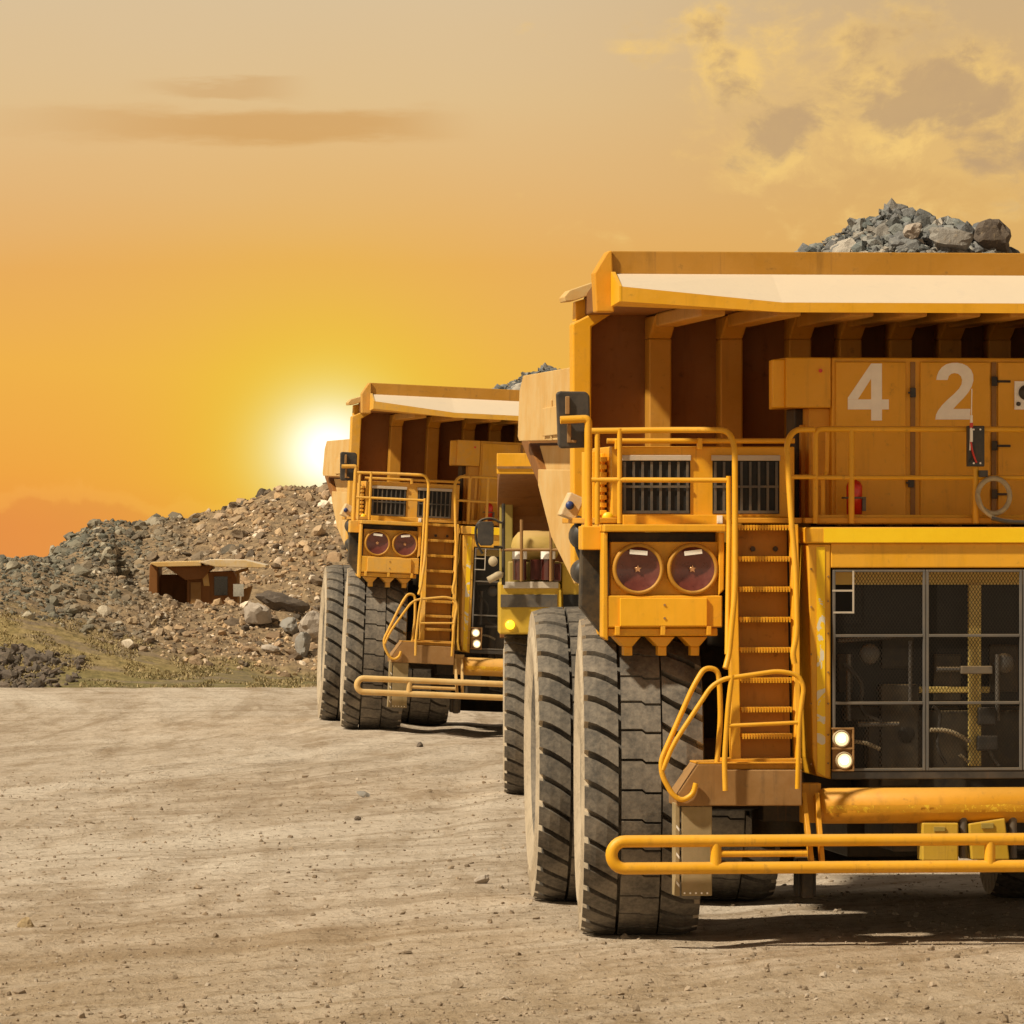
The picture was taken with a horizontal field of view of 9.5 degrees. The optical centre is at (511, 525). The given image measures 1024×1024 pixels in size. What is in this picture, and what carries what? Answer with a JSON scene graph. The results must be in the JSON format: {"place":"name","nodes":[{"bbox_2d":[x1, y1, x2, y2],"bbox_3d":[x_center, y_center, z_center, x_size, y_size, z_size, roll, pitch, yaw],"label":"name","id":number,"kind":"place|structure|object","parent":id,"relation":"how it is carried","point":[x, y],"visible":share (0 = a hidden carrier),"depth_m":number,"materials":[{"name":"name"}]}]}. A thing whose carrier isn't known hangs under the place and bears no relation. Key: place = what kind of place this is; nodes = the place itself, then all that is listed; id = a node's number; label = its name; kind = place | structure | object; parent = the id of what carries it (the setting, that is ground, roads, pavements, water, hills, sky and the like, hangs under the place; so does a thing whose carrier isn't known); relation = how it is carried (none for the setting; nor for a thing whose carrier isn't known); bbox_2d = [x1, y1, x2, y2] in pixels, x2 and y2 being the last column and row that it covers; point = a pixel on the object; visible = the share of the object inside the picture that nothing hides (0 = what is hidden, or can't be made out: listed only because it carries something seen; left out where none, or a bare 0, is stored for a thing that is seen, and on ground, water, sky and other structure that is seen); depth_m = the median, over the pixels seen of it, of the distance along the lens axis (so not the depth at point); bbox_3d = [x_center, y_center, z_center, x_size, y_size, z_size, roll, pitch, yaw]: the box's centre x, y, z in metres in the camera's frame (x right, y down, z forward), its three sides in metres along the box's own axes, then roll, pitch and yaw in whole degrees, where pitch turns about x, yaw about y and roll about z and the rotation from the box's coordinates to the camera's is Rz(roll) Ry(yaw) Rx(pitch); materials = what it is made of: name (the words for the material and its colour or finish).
{"place":"outdoors","nodes":[
{"label":"outdoors","id":0,"kind":"place"},
{"bbox_2d":[0,486,348,687],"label":"bank","id":1,"kind":"structure","parent":0,"point":[110,668],"depth_m":186.50,"materials":[{"name":"brown soil"}]},
{"bbox_2d":[0,643,85,687],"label":"dark rubble","id":2,"kind":"object","parent":1,"relation":"on","point":[9,658],"visible":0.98,"depth_m":179.66,"materials":[{"name":"stone"}]},
{"bbox_2d":[0,609,316,687],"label":"dry grass","id":3,"kind":"structure","parent":1,"relation":"on","point":[267,682],"depth_m":181.56,"materials":[{"name":"plant"}]},
{"bbox_2d":[0,482,348,678],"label":"rubble","id":4,"kind":"object","parent":1,"relation":"on","point":[53,559],"visible":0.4,"depth_m":203.03,"materials":[{"name":"grey stone"}]},
{"bbox_2d":[151,618,157,625],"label":"boulder","id":5,"kind":"object","parent":4,"relation":"on","point":[153,622],"visible":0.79,"depth_m":186.47,"materials":[{"name":"beige stone"}]},
{"bbox_2d":[244,602,272,623],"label":"boulder","id":6,"kind":"object","parent":4,"relation":"on","point":[256,613],"visible":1,"depth_m":187.78,"materials":[{"name":"stone"}]},
{"bbox_2d":[261,644,279,652],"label":"boulder","id":7,"kind":"object","parent":4,"relation":"on","point":[268,648],"visible":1,"depth_m":185.28,"materials":[{"name":"stone"}]},
{"bbox_2d":[255,590,309,613],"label":"boulder","id":8,"kind":"object","parent":4,"relation":"on","point":[274,600],"visible":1,"depth_m":189.18,"materials":[{"name":"stone"}]},
{"bbox_2d":[280,617,297,634],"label":"boulder","id":9,"kind":"object","parent":4,"relation":"on","point":[288,624],"visible":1,"depth_m":187.28,"materials":[{"name":"grey stone"}]},
{"bbox_2d":[295,632,310,656],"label":"boulder","id":10,"kind":"object","parent":4,"relation":"on","point":[302,642],"visible":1,"depth_m":185.34,"materials":[{"name":"grey stone"}]},
{"bbox_2d":[298,610,319,638],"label":"boulder","id":11,"kind":"object","parent":4,"relation":"on","point":[309,622],"visible":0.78,"depth_m":186.62,"materials":[{"name":"stone"}]},
{"bbox_2d":[149,559,268,603],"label":"small wooden shed","id":12,"kind":"object","parent":1,"relation":"on","point":[190,582],"visible":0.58,"depth_m":198.04,"materials":[{"name":"brown paint"}]},
{"bbox_2d":[0,686,1023,1023],"bbox_3d":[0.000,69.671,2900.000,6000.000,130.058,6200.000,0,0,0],"label":"ground","id":13,"kind":"structure","parent":0,"point":[208,738],"depth_m":76.35,"materials":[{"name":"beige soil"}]},
{"bbox_2d":[17,917,34,927],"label":"stone","id":14,"kind":"object","parent":13,"relation":"on","point":[25,921],"visible":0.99,"depth_m":71.83,"materials":[{"name":"beige stone"}]},
{"bbox_2d":[356,791,369,797],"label":"stone","id":15,"kind":"object","parent":13,"relation":"on","point":[363,794],"visible":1,"depth_m":106.40,"materials":[{"name":"beige stone"}]},
{"bbox_2d":[317,383,525,729],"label":"haul truck","id":16,"kind":"object","parent":13,"relation":"on","point":[408,626],"visible":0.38,"depth_m":140.85,"materials":[{"name":"yellow metal"}]},
{"bbox_2d":[492,363,559,389],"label":"ore load","id":17,"kind":"object","parent":16,"relation":"in","point":[515,384],"visible":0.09,"depth_m":147.35},
{"bbox_2d":[474,874,488,883],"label":"stone","id":18,"kind":"object","parent":13,"relation":"on","point":[482,879],"visible":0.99,"depth_m":80.76,"materials":[{"name":"beige stone"}]},
{"bbox_2d":[474,453,578,793],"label":"mining truck","id":19,"kind":"object","parent":13,"relation":"on","point":[532,574],"visible":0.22,"depth_m":106.17,"materials":[{"name":"metal"}]},
{"bbox_2d":[518,251,1023,934],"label":"haul truck","id":20,"kind":"object","parent":13,"relation":"on","point":[782,497],"visible":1,"depth_m":69.58,"materials":[{"name":"metal"}]},
{"bbox_2d":[795,198,1019,252],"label":"ore load","id":21,"kind":"object","parent":20,"relation":"in","point":[882,231],"visible":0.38,"depth_m":75.60},
{"bbox_2d":[903,222,921,238],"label":"boulder","id":22,"kind":"object","parent":21,"relation":"on","point":[912,231],"visible":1,"depth_m":75.19,"materials":[{"name":"stone"}]},
{"bbox_2d":[928,227,972,250],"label":"boulder","id":23,"kind":"object","parent":21,"relation":"on","point":[953,239],"visible":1,"depth_m":75.20,"materials":[{"name":"grey stone"}]},
{"bbox_2d":[973,219,1010,252],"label":"boulder","id":24,"kind":"object","parent":21,"relation":"on","point":[992,233],"visible":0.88,"depth_m":75.55,"materials":[{"name":"stone"}]},
{"bbox_2d":[0,0,1023,557],"label":"sky","id":25,"kind":"structure","parent":0,"point":[223,222],"materials":[{"name":"orange"}]}
]}

